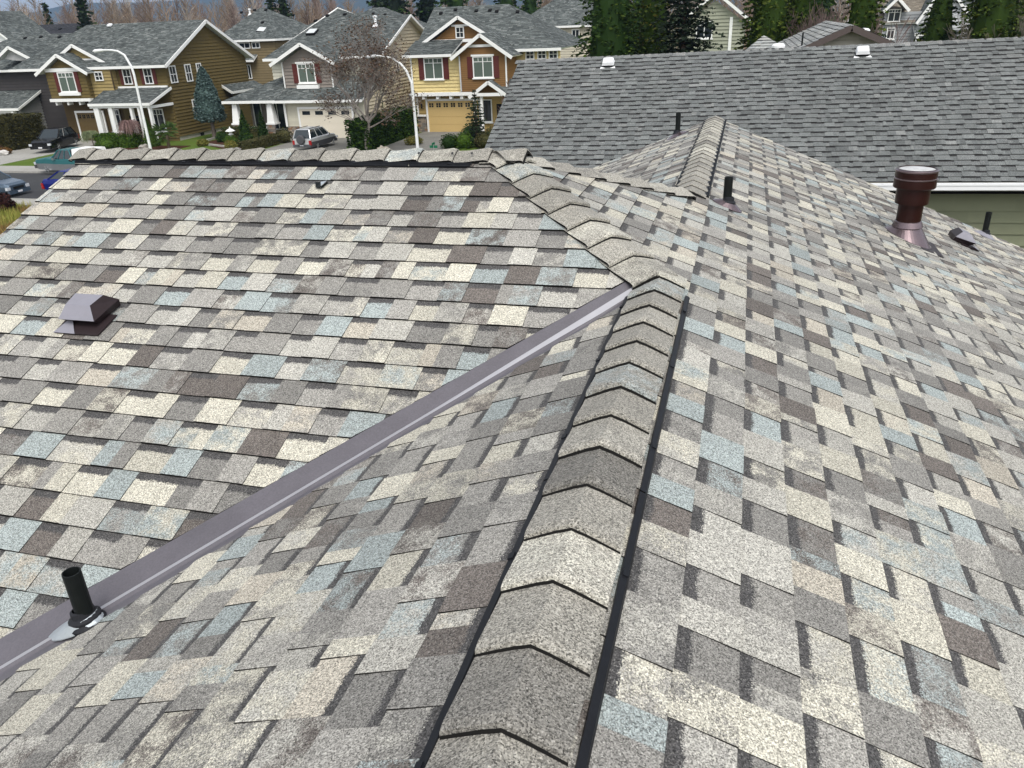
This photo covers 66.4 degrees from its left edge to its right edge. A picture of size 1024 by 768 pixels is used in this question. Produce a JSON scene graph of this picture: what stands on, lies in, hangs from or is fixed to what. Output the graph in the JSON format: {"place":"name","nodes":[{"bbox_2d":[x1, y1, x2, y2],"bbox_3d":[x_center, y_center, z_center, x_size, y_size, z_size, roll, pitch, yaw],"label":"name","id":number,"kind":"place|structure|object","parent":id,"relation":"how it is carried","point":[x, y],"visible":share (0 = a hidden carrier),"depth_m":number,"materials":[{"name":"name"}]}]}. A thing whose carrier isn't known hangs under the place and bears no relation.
{"place":"outdoors","nodes":[
{"label":"outdoors","id":0,"kind":"place"},
{"bbox_2d":[0,199,32,234],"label":"tall grass","id":1,"kind":"structure","parent":0,"point":[9,217],"depth_m":42.42,"materials":[{"name":"green plant"}]},
{"bbox_2d":[12,199,34,206],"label":"pavement","id":2,"kind":"structure","parent":0,"point":[19,201],"depth_m":46.60,"materials":[{"name":"concrete"}]},
{"bbox_2d":[0,11,49,41],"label":"white gabled house","id":3,"kind":"structure","parent":0,"point":[14,23],"depth_m":99.64,"materials":[{"name":"concrete"}]},
{"bbox_2d":[0,173,53,198],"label":"road","id":4,"kind":"structure","parent":0,"point":[34,181],"depth_m":53.24,"materials":[{"name":"grey asphalt"}]},
{"bbox_2d":[0,171,30,194],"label":"slate sedan","id":5,"kind":"object","parent":4,"relation":"on","point":[10,185],"visible":1,"depth_m":48.90,"materials":[{"name":"blue paint"}]},
{"bbox_2d":[40,168,70,189],"bbox_3d":[-26.759,-12.668,48.621,4.770,1.306,2.060,5,26,15],"label":"blue car","id":6,"kind":"object","parent":4,"relation":"on","point":[47,183],"visible":0.03,"depth_m":48.22,"materials":[{"name":"paint"}]},
{"bbox_2d":[34,146,105,172],"bbox_3d":[-31.456,-16.089,56.018,5.370,1.577,2.130,5,26,15],"label":"pickup truck","id":7,"kind":"object","parent":4,"relation":"on","point":[58,159],"visible":0.52,"depth_m":55.42,"materials":[{"name":"teal paint"}]},
{"bbox_2d":[0,166,60,170],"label":"pavement","id":8,"kind":"structure","parent":0,"point":[17,168],"depth_m":58.51,"materials":[{"name":"concrete"}]},
{"bbox_2d":[0,33,71,129],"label":"dark grey house","id":9,"kind":"structure","parent":0,"point":[24,92],"depth_m":79.84,"materials":[{"name":"concrete"}]},
{"bbox_2d":[0,140,95,164],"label":"driveway","id":10,"kind":"structure","parent":0,"point":[20,155],"depth_m":66.98,"materials":[{"name":"concrete"}]},
{"bbox_2d":[28,126,79,150],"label":"black suv","id":11,"kind":"object","parent":10,"relation":"on","point":[53,137],"visible":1,"depth_m":67.56,"materials":[{"name":"paint"}]},
{"bbox_2d":[0,0,171,13],"label":"sky","id":12,"kind":"structure","parent":0,"point":[51,3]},
{"bbox_2d":[8,19,261,143],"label":"brown house","id":13,"kind":"structure","parent":0,"point":[90,89],"depth_m":70.98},
{"bbox_2d":[56,72,78,92],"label":"window","id":14,"kind":"structure","parent":13,"relation":"in","point":[66,80],"depth_m":70.37,"materials":[{"name":"glass"}]},
{"bbox_2d":[77,113,106,139],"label":"garage door","id":15,"kind":"structure","parent":13,"relation":"in","point":[87,121],"depth_m":72.96,"materials":[{"name":"brown paint"}]},
{"bbox_2d":[94,71,103,80],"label":"window","id":16,"kind":"structure","parent":13,"relation":"in","point":[98,75],"depth_m":69.83,"materials":[{"name":"white paint"}]},
{"bbox_2d":[107,109,123,131],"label":"window","id":17,"kind":"structure","parent":13,"relation":"in","point":[117,112],"depth_m":71.87,"materials":[{"name":"grey glass"}]},
{"bbox_2d":[121,69,132,84],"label":"window","id":18,"kind":"structure","parent":13,"relation":"in","point":[126,73],"depth_m":69.64,"materials":[{"name":"white paint"}]},
{"bbox_2d":[142,68,153,83],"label":"window","id":19,"kind":"structure","parent":13,"relation":"in","point":[147,72],"depth_m":69.07,"materials":[{"name":"white paint"}]},
{"bbox_2d":[152,109,166,132],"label":"window","id":20,"kind":"structure","parent":13,"relation":"in","point":[158,114],"depth_m":70.46,"materials":[{"name":"grey glass"}]},
{"bbox_2d":[168,65,178,82],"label":"window","id":21,"kind":"structure","parent":13,"relation":"in","point":[172,69],"depth_m":69.27,"materials":[{"name":"white paint"}]},
{"bbox_2d":[184,64,193,81],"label":"window","id":22,"kind":"structure","parent":13,"relation":"in","point":[187,67],"depth_m":71.19,"materials":[{"name":"white paint"}]},
{"bbox_2d":[0,131,479,165],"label":"lawn","id":23,"kind":"structure","parent":0,"point":[191,143],"depth_m":66.11,"materials":[{"name":"green plant"}]},
{"bbox_2d":[0,112,45,149],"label":"hedge","id":24,"kind":"object","parent":23,"relation":"on","point":[19,131],"visible":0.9,"depth_m":69.62,"materials":[{"name":"green plant"}]},
{"bbox_2d":[93,49,151,148],"bbox_3d":[-31.393,-22.783,63.263,3.552,7.961,0.400,5,26,15],"label":"street lamp","id":25,"kind":"object","parent":23,"relation":"on","point":[138,96],"visible":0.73,"depth_m":62.39,"materials":[{"name":"white metal"}]},
{"bbox_2d":[124,146,188,149],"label":"flower bed","id":26,"kind":"object","parent":23,"relation":"on","point":[161,147],"visible":0.3,"depth_m":66.95,"materials":[{"name":"brown plant"}]},
{"bbox_2d":[80,130,98,145],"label":"weeping shrub","id":27,"kind":"object","parent":26,"relation":"on","point":[86,135],"visible":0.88,"depth_m":68.18,"materials":[{"name":"green plant"}]},
{"bbox_2d":[94,137,117,148],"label":"round shrub","id":28,"kind":"object","parent":26,"relation":"on","point":[106,143],"visible":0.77,"depth_m":66.50,"materials":[{"name":"green plant"}]},
{"bbox_2d":[92,132,143,147],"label":"hedge","id":29,"kind":"object","parent":26,"relation":"on","point":[129,140],"visible":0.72,"depth_m":67.45,"materials":[{"name":"green plant"}]},
{"bbox_2d":[116,119,142,135],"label":"weeping tree","id":30,"kind":"object","parent":26,"relation":"on","point":[125,124],"visible":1,"depth_m":66.98,"materials":[{"name":"pink plant"}]},
{"bbox_2d":[141,118,160,146],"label":"cone shrub","id":31,"kind":"object","parent":26,"relation":"on","point":[153,141],"visible":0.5,"depth_m":67.40,"materials":[{"name":"green plant"}]},
{"bbox_2d":[149,121,178,147],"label":"palm","id":32,"kind":"object","parent":26,"relation":"on","point":[164,134],"visible":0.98,"depth_m":65.38,"materials":[{"name":"green plant"}]},
{"bbox_2d":[196,139,208,145],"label":"round shrub","id":33,"kind":"object","parent":23,"relation":"on","point":[203,142],"visible":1,"depth_m":66.78,"materials":[{"name":"green plant"}]},
{"bbox_2d":[193,66,226,136],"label":"blue spruce","id":34,"kind":"object","parent":23,"relation":"on","point":[208,106],"visible":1,"depth_m":69.44,"materials":[{"name":"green plant"}]},
{"bbox_2d":[206,137,241,149],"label":"garden edging","id":35,"kind":"object","parent":23,"relation":"on","point":[209,139],"visible":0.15,"depth_m":66.50,"materials":[{"name":"stone"}]},
{"bbox_2d":[209,140,276,148],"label":"flower bed","id":36,"kind":"object","parent":23,"relation":"on","point":[215,142],"visible":0.25,"depth_m":68.02,"materials":[{"name":"brown plant"}]},
{"bbox_2d":[215,131,227,141],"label":"round shrub","id":37,"kind":"object","parent":36,"relation":"on","point":[220,136],"visible":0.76,"depth_m":68.34,"materials":[{"name":"green plant"}]},
{"bbox_2d":[224,142,238,147],"bbox_3d":[-23.099,-19.594,64.441,1.212,0.662,1.178,5,26,15],"label":"round shrub","id":38,"kind":"object","parent":36,"relation":"on","point":[230,144],"visible":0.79,"depth_m":64.19,"materials":[{"name":"green plant"}]},
{"bbox_2d":[221,125,258,139],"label":"hedge","id":39,"kind":"object","parent":36,"relation":"on","point":[253,130],"visible":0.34,"depth_m":69.27,"materials":[{"name":"green plant"}]},
{"bbox_2d":[236,110,253,146],"bbox_3d":[-22.258,-21.226,65.129,1.910,3.067,1.815,5,26,15],"label":"cone shrub","id":40,"kind":"object","parent":36,"relation":"on","point":[244,130],"visible":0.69,"depth_m":64.91,"materials":[{"name":"green plant"}]},
{"bbox_2d":[238,133,281,149],"bbox_3d":[-20.669,-20.039,64.845,1.295,0.932,5.354,5,26,15],"label":"hedge","id":41,"kind":"object","parent":36,"relation":"on","point":[266,141],"visible":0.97,"depth_m":64.06,"materials":[{"name":"green plant"}]},
{"bbox_2d":[256,110,268,136],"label":"cone shrub","id":42,"kind":"object","parent":36,"relation":"on","point":[262,129],"visible":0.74,"depth_m":68.23,"materials":[{"name":"green plant"}]},
{"bbox_2d":[276,127,293,142],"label":"round shrub","id":43,"kind":"object","parent":23,"relation":"on","point":[285,135],"visible":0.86,"depth_m":66.36,"materials":[{"name":"green plant"}]},
{"bbox_2d":[221,7,423,137],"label":"grey cream house","id":44,"kind":"structure","parent":23,"relation":"on","point":[284,98],"depth_m":69.12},
{"bbox_2d":[252,103,262,125],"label":"window","id":45,"kind":"structure","parent":44,"relation":"in","point":[256,107],"depth_m":72.33,"materials":[{"name":"black glass"}]},
{"bbox_2d":[265,103,288,129],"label":"front door","id":46,"kind":"structure","parent":44,"relation":"in","point":[279,109],"depth_m":71.85,"materials":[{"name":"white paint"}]},
{"bbox_2d":[295,61,317,83],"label":"window","id":47,"kind":"structure","parent":44,"relation":"in","point":[306,77],"depth_m":68.35,"materials":[{"name":"glass"}]},
{"bbox_2d":[299,109,351,137],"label":"garage door","id":48,"kind":"structure","parent":44,"relation":"in","point":[309,117],"depth_m":68.08,"materials":[{"name":"beige paint"}]},
{"bbox_2d":[299,13,431,149],"bbox_3d":[-10.988,-22.441,58.695,9.686,9.734,6.704,16,30,34],"label":"street tree","id":49,"kind":"object","parent":23,"relation":"on","point":[370,71],"visible":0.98,"depth_m":57.73,"materials":[{"name":"brown plant"}]},
{"bbox_2d":[343,105,418,150],"bbox_3d":[-10.510,-21.110,64.424,2.147,2.562,10.733,5,26,15],"label":"hedge","id":50,"kind":"object","parent":23,"relation":"on","point":[380,134],"visible":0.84,"depth_m":62.02,"materials":[{"name":"green plant"}]},
{"bbox_2d":[439,133,457,148],"bbox_3d":[-4.784,-18.569,59.857,1.661,1.250,1.655,5,26,15],"label":"round shrub","id":51,"kind":"object","parent":23,"relation":"on","point":[447,142],"visible":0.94,"depth_m":59.51,"materials":[{"name":"green plant"}]},
{"bbox_2d":[452,131,473,149],"bbox_3d":[-3.738,-18.567,59.647,1.765,1.358,1.748,5,26,15],"label":"round shrub","id":52,"kind":"object","parent":23,"relation":"on","point":[462,141],"visible":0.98,"depth_m":59.34,"materials":[{"name":"green plant"}]},
{"bbox_2d":[465,90,488,146],"bbox_3d":[-2.678,-20.226,59.797,2.630,4.246,2.457,5,26,15],"label":"young fir","id":53,"kind":"object","parent":23,"relation":"on","point":[477,129],"visible":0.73,"depth_m":59.60,"materials":[{"name":"green plant"}]},
{"bbox_2d":[474,131,489,148],"bbox_3d":[-2.140,-18.524,59.422,1.591,1.322,1.602,5,26,15],"label":"round shrub","id":54,"kind":"object","parent":23,"relation":"on","point":[481,140],"visible":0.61,"depth_m":59.07,"materials":[{"name":"green plant"}]},
{"bbox_2d":[402,4,587,131],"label":"yellow house","id":55,"kind":"structure","parent":23,"relation":"on","point":[464,51],"depth_m":67.52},
{"bbox_2d":[423,57,444,80],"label":"window","id":56,"kind":"structure","parent":55,"relation":"in","point":[433,67],"depth_m":66.93,"materials":[{"name":"glass"}]},
{"bbox_2d":[427,100,478,131],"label":"garage door","id":57,"kind":"structure","parent":55,"relation":"in","point":[444,116],"depth_m":68.68,"materials":[{"name":"paint"}]},
{"bbox_2d":[455,26,464,37],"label":"window","id":58,"kind":"structure","parent":55,"relation":"in","point":[459,31],"depth_m":67.85,"materials":[{"name":"white paint"}]},
{"bbox_2d":[471,54,494,78],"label":"window","id":59,"kind":"structure","parent":55,"relation":"in","point":[482,63],"depth_m":65.44,"materials":[{"name":"glass"}]},
{"bbox_2d":[480,99,493,122],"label":"window","id":60,"kind":"structure","parent":55,"relation":"in","point":[487,103],"depth_m":67.61,"materials":[{"name":"white paint"}]},
{"bbox_2d":[525,51,534,59],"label":"window","id":61,"kind":"structure","parent":55,"relation":"in","point":[529,55],"depth_m":67.10,"materials":[{"name":"white paint"}]},
{"bbox_2d":[537,51,546,58],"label":"window","id":62,"kind":"structure","parent":55,"relation":"in","point":[540,54],"depth_m":66.83,"materials":[{"name":"white paint"}]},
{"bbox_2d":[549,51,557,58],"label":"window","id":63,"kind":"structure","parent":55,"relation":"in","point":[552,54],"depth_m":66.57,"materials":[{"name":"white paint"}]},
{"bbox_2d":[631,0,677,54],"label":"evergreen tree","id":64,"kind":"object","parent":23,"relation":"on","point":[652,14],"visible":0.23,"depth_m":43.65,"materials":[{"name":"green plant"}]},
{"bbox_2d":[676,0,749,51],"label":"green grey house","id":65,"kind":"structure","parent":23,"relation":"on","point":[729,26],"depth_m":66.27,"materials":[{"name":"paint"}]},
{"bbox_2d":[696,21,712,39],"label":"window","id":66,"kind":"structure","parent":65,"relation":"in","point":[705,29],"depth_m":66.75,"materials":[{"name":"white paint"}]},
{"bbox_2d":[786,0,829,35],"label":"evergreen tree","id":67,"kind":"object","parent":23,"relation":"on","point":[803,6],"visible":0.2,"depth_m":42.22,"materials":[{"name":"green plant"}]},
{"bbox_2d":[914,0,963,41],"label":"evergreen tree","id":68,"kind":"object","parent":23,"relation":"on","point":[940,16],"visible":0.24,"depth_m":41.02,"materials":[{"name":"green plant"}]},
{"bbox_2d":[960,0,1023,36],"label":"evergreen tree","id":69,"kind":"object","parent":23,"relation":"on","point":[1022,10],"depth_m":42.38,"materials":[{"name":"green plant"}]},
{"bbox_2d":[224,8,309,84],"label":"brown hipped house","id":70,"kind":"structure","parent":0,"point":[259,34],"depth_m":92.61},
{"bbox_2d":[267,138,347,149],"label":"driveway","id":71,"kind":"structure","parent":0,"point":[340,143],"depth_m":64.17,"materials":[{"name":"concrete"}]},
{"bbox_2d":[292,126,337,147],"bbox_3d":[-15.839,-19.877,62.776,2.000,1.589,4.435,6,26,17],"label":"silver suv","id":72,"kind":"object","parent":71,"relation":"on","point":[310,136],"visible":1,"depth_m":61.39,"materials":[{"name":"paint"}]},
{"bbox_2d":[387,132,462,150],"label":"driveway","id":73,"kind":"structure","parent":0,"point":[429,138],"depth_m":63.68,"materials":[{"name":"concrete"}]},
{"bbox_2d":[366,54,418,147],"bbox_3d":[-8.833,-20.799,58.209,3.704,6.894,0.400,5,26,15],"label":"street lamp","id":74,"kind":"object","parent":73,"relation":"on","point":[413,104],"visible":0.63,"depth_m":57.44,"materials":[{"name":"white metal"}]},
{"bbox_2d":[404,136,423,144],"bbox_3d":[-7.913,-19.549,62.800,1.633,0.785,1.604,5,26,15],"label":"round shrub","id":75,"kind":"object","parent":73,"relation":"on","point":[410,140],"visible":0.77,"depth_m":62.47,"materials":[{"name":"green plant"}]},
{"bbox_2d":[27,0,850,30],"bbox_3d":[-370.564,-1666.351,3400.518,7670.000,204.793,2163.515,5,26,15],"label":"hills","id":76,"kind":"structure","parent":0,"point":[360,3],"depth_m":2958.28,"materials":[{"name":"plant"}]},
{"bbox_2d":[0,112,1023,767],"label":"house","id":77,"kind":"structure","parent":0,"point":[698,446],"depth_m":2.91,"materials":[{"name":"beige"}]},
{"bbox_2d":[531,0,593,57],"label":"cream hipped house","id":78,"kind":"structure","parent":0,"point":[566,15],"depth_m":93.67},
{"bbox_2d":[381,9,1022,107],"bbox_3d":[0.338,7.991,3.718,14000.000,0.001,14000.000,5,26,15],"label":"ground","id":79,"kind":"structure","parent":0,"point":[747,42],"depth_m":292.86,"materials":[{"name":"green plant"}]},
{"bbox_2d":[39,2,53,24],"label":"conifer","id":80,"kind":"object","parent":79,"relation":"on","point":[46,10],"visible":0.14,"depth_m":148.65,"materials":[{"name":"green plant"}]},
{"bbox_2d":[40,23,80,33],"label":"dark roofed house","id":81,"kind":"structure","parent":79,"relation":"on","point":[59,28],"depth_m":120.91,"materials":[{"name":"concrete"}]},
{"bbox_2d":[74,0,96,30],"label":"conifer","id":82,"kind":"object","parent":79,"relation":"on","point":[82,16],"visible":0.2,"depth_m":119.28,"materials":[{"name":"green plant"}]},
{"bbox_2d":[264,0,275,11],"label":"conifer","id":83,"kind":"object","parent":79,"relation":"on","point":[270,4],"visible":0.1,"depth_m":141.39,"materials":[{"name":"green plant"}]},
{"bbox_2d":[274,0,294,18],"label":"conifer","id":84,"kind":"object","parent":79,"relation":"on","point":[283,9],"visible":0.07,"depth_m":122.65,"materials":[{"name":"green plant"}]},
{"bbox_2d":[366,0,386,7],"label":"conifer","id":85,"kind":"object","parent":79,"relation":"on","point":[375,3],"visible":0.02,"depth_m":130.51,"materials":[{"name":"green plant"}]},
{"bbox_2d":[359,7,426,99],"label":"peaked hipped house","id":86,"kind":"structure","parent":79,"relation":"on","point":[382,11],"depth_m":100.97,"materials":[{"name":"concrete"}]},
{"bbox_2d":[379,0,410,14],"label":"conifer","id":87,"kind":"object","parent":79,"relation":"on","point":[398,6],"visible":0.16,"depth_m":125.30,"materials":[{"name":"green plant"}]},
{"bbox_2d":[411,0,439,22],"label":"conifer","id":88,"kind":"object","parent":79,"relation":"on","point":[423,12],"visible":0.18,"depth_m":126.92,"materials":[{"name":"green plant"}]},
{"bbox_2d":[0,0,882,52],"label":"bare woods","id":89,"kind":"object","parent":79,"relation":"on","point":[230,19],"visible":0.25,"depth_m":159.55,"materials":[{"name":"plant"}]},
{"bbox_2d":[438,0,468,6],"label":"conifer","id":90,"kind":"object","parent":79,"relation":"on","point":[452,3],"visible":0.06,"depth_m":120.81,"materials":[{"name":"green plant"}]},
{"bbox_2d":[491,0,519,8],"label":"conifer","id":91,"kind":"object","parent":79,"relation":"on","point":[511,2],"depth_m":126.43,"materials":[{"name":"green plant"}]},
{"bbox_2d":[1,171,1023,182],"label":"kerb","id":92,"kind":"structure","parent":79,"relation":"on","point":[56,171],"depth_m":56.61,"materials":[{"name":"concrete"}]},
{"bbox_2d":[519,0,542,13],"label":"conifer","id":93,"kind":"object","parent":79,"relation":"on","point":[529,6],"visible":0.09,"depth_m":120.06,"materials":[{"name":"green plant"}]},
{"bbox_2d":[570,0,649,56],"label":"evergreen tree","id":94,"kind":"object","parent":79,"relation":"on","point":[612,24],"visible":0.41,"depth_m":42.26,"materials":[{"name":"green plant"}]},
{"bbox_2d":[631,0,641,54],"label":"conifer","id":95,"kind":"object","parent":79,"relation":"on","point":[636,10],"visible":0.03,"depth_m":105.61,"materials":[{"name":"green plant"}]},
{"bbox_2d":[647,0,725,53],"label":"evergreen tree","id":96,"kind":"object","parent":79,"relation":"on","point":[686,24],"visible":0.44,"depth_m":40.01,"materials":[{"name":"green plant"}]},
{"bbox_2d":[485,37,1023,248],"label":"neighbour house","id":97,"kind":"structure","parent":79,"relation":"on","point":[876,114],"depth_m":14.39,"materials":[{"name":"grey"}]},
{"bbox_2d":[732,0,799,49],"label":"evergreen tree","id":98,"kind":"object","parent":79,"relation":"on","point":[769,18],"visible":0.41,"depth_m":41.13,"materials":[{"name":"green plant"}]},
{"bbox_2d":[817,0,840,20],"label":"conifer","id":99,"kind":"object","parent":79,"relation":"on","point":[828,4],"visible":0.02,"depth_m":84.45,"materials":[{"name":"green plant"}]},
{"bbox_2d":[784,0,914,42],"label":"bare shrub","id":100,"kind":"object","parent":79,"relation":"on","point":[818,21],"visible":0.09,"depth_m":38.52,"materials":[{"name":"brown plant"}]},
{"bbox_2d":[841,0,889,37],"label":"evergreen tree","id":101,"kind":"object","parent":79,"relation":"on","point":[863,13],"visible":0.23,"depth_m":39.22,"materials":[{"name":"green plant"}]},
{"bbox_2d":[943,0,1023,39],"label":"bare shrub","id":102,"kind":"object","parent":79,"relation":"on","point":[966,36],"visible":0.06,"depth_m":38.51,"materials":[{"name":"brown plant"}]},
{"bbox_2d":[951,0,1023,39],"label":"evergreen tree","id":103,"kind":"object","parent":79,"relation":"on","point":[997,16],"visible":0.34,"depth_m":38.45,"materials":[{"name":"green plant"}]},
{"bbox_2d":[746,21,894,182],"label":"brown gabled house","id":104,"kind":"structure","parent":0,"point":[827,33],"depth_m":27.30,"materials":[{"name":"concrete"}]},
{"bbox_2d":[878,0,974,42],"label":"tan roofed house","id":105,"kind":"structure","parent":0,"point":[901,11],"depth_m":79.36,"materials":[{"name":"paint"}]},
{"bbox_2d":[886,27,895,39],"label":"window","id":106,"kind":"structure","parent":105,"relation":"in","point":[888,35],"depth_m":80.06,"materials":[{"name":"white paint"}]},
{"bbox_2d":[887,9,901,21],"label":"window","id":107,"kind":"structure","parent":105,"relation":"in","point":[894,15],"depth_m":79.30,"materials":[{"name":"white paint"}]},
{"label":"lawn","id":108,"kind":"structure","parent":0,"visible":0},
{"bbox_2d":[0,192,16,212],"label":"dark shrub","id":109,"kind":"object","parent":108,"relation":"on","point":[6,201],"visible":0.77,"depth_m":43.74,"materials":[{"name":"brown plant"}]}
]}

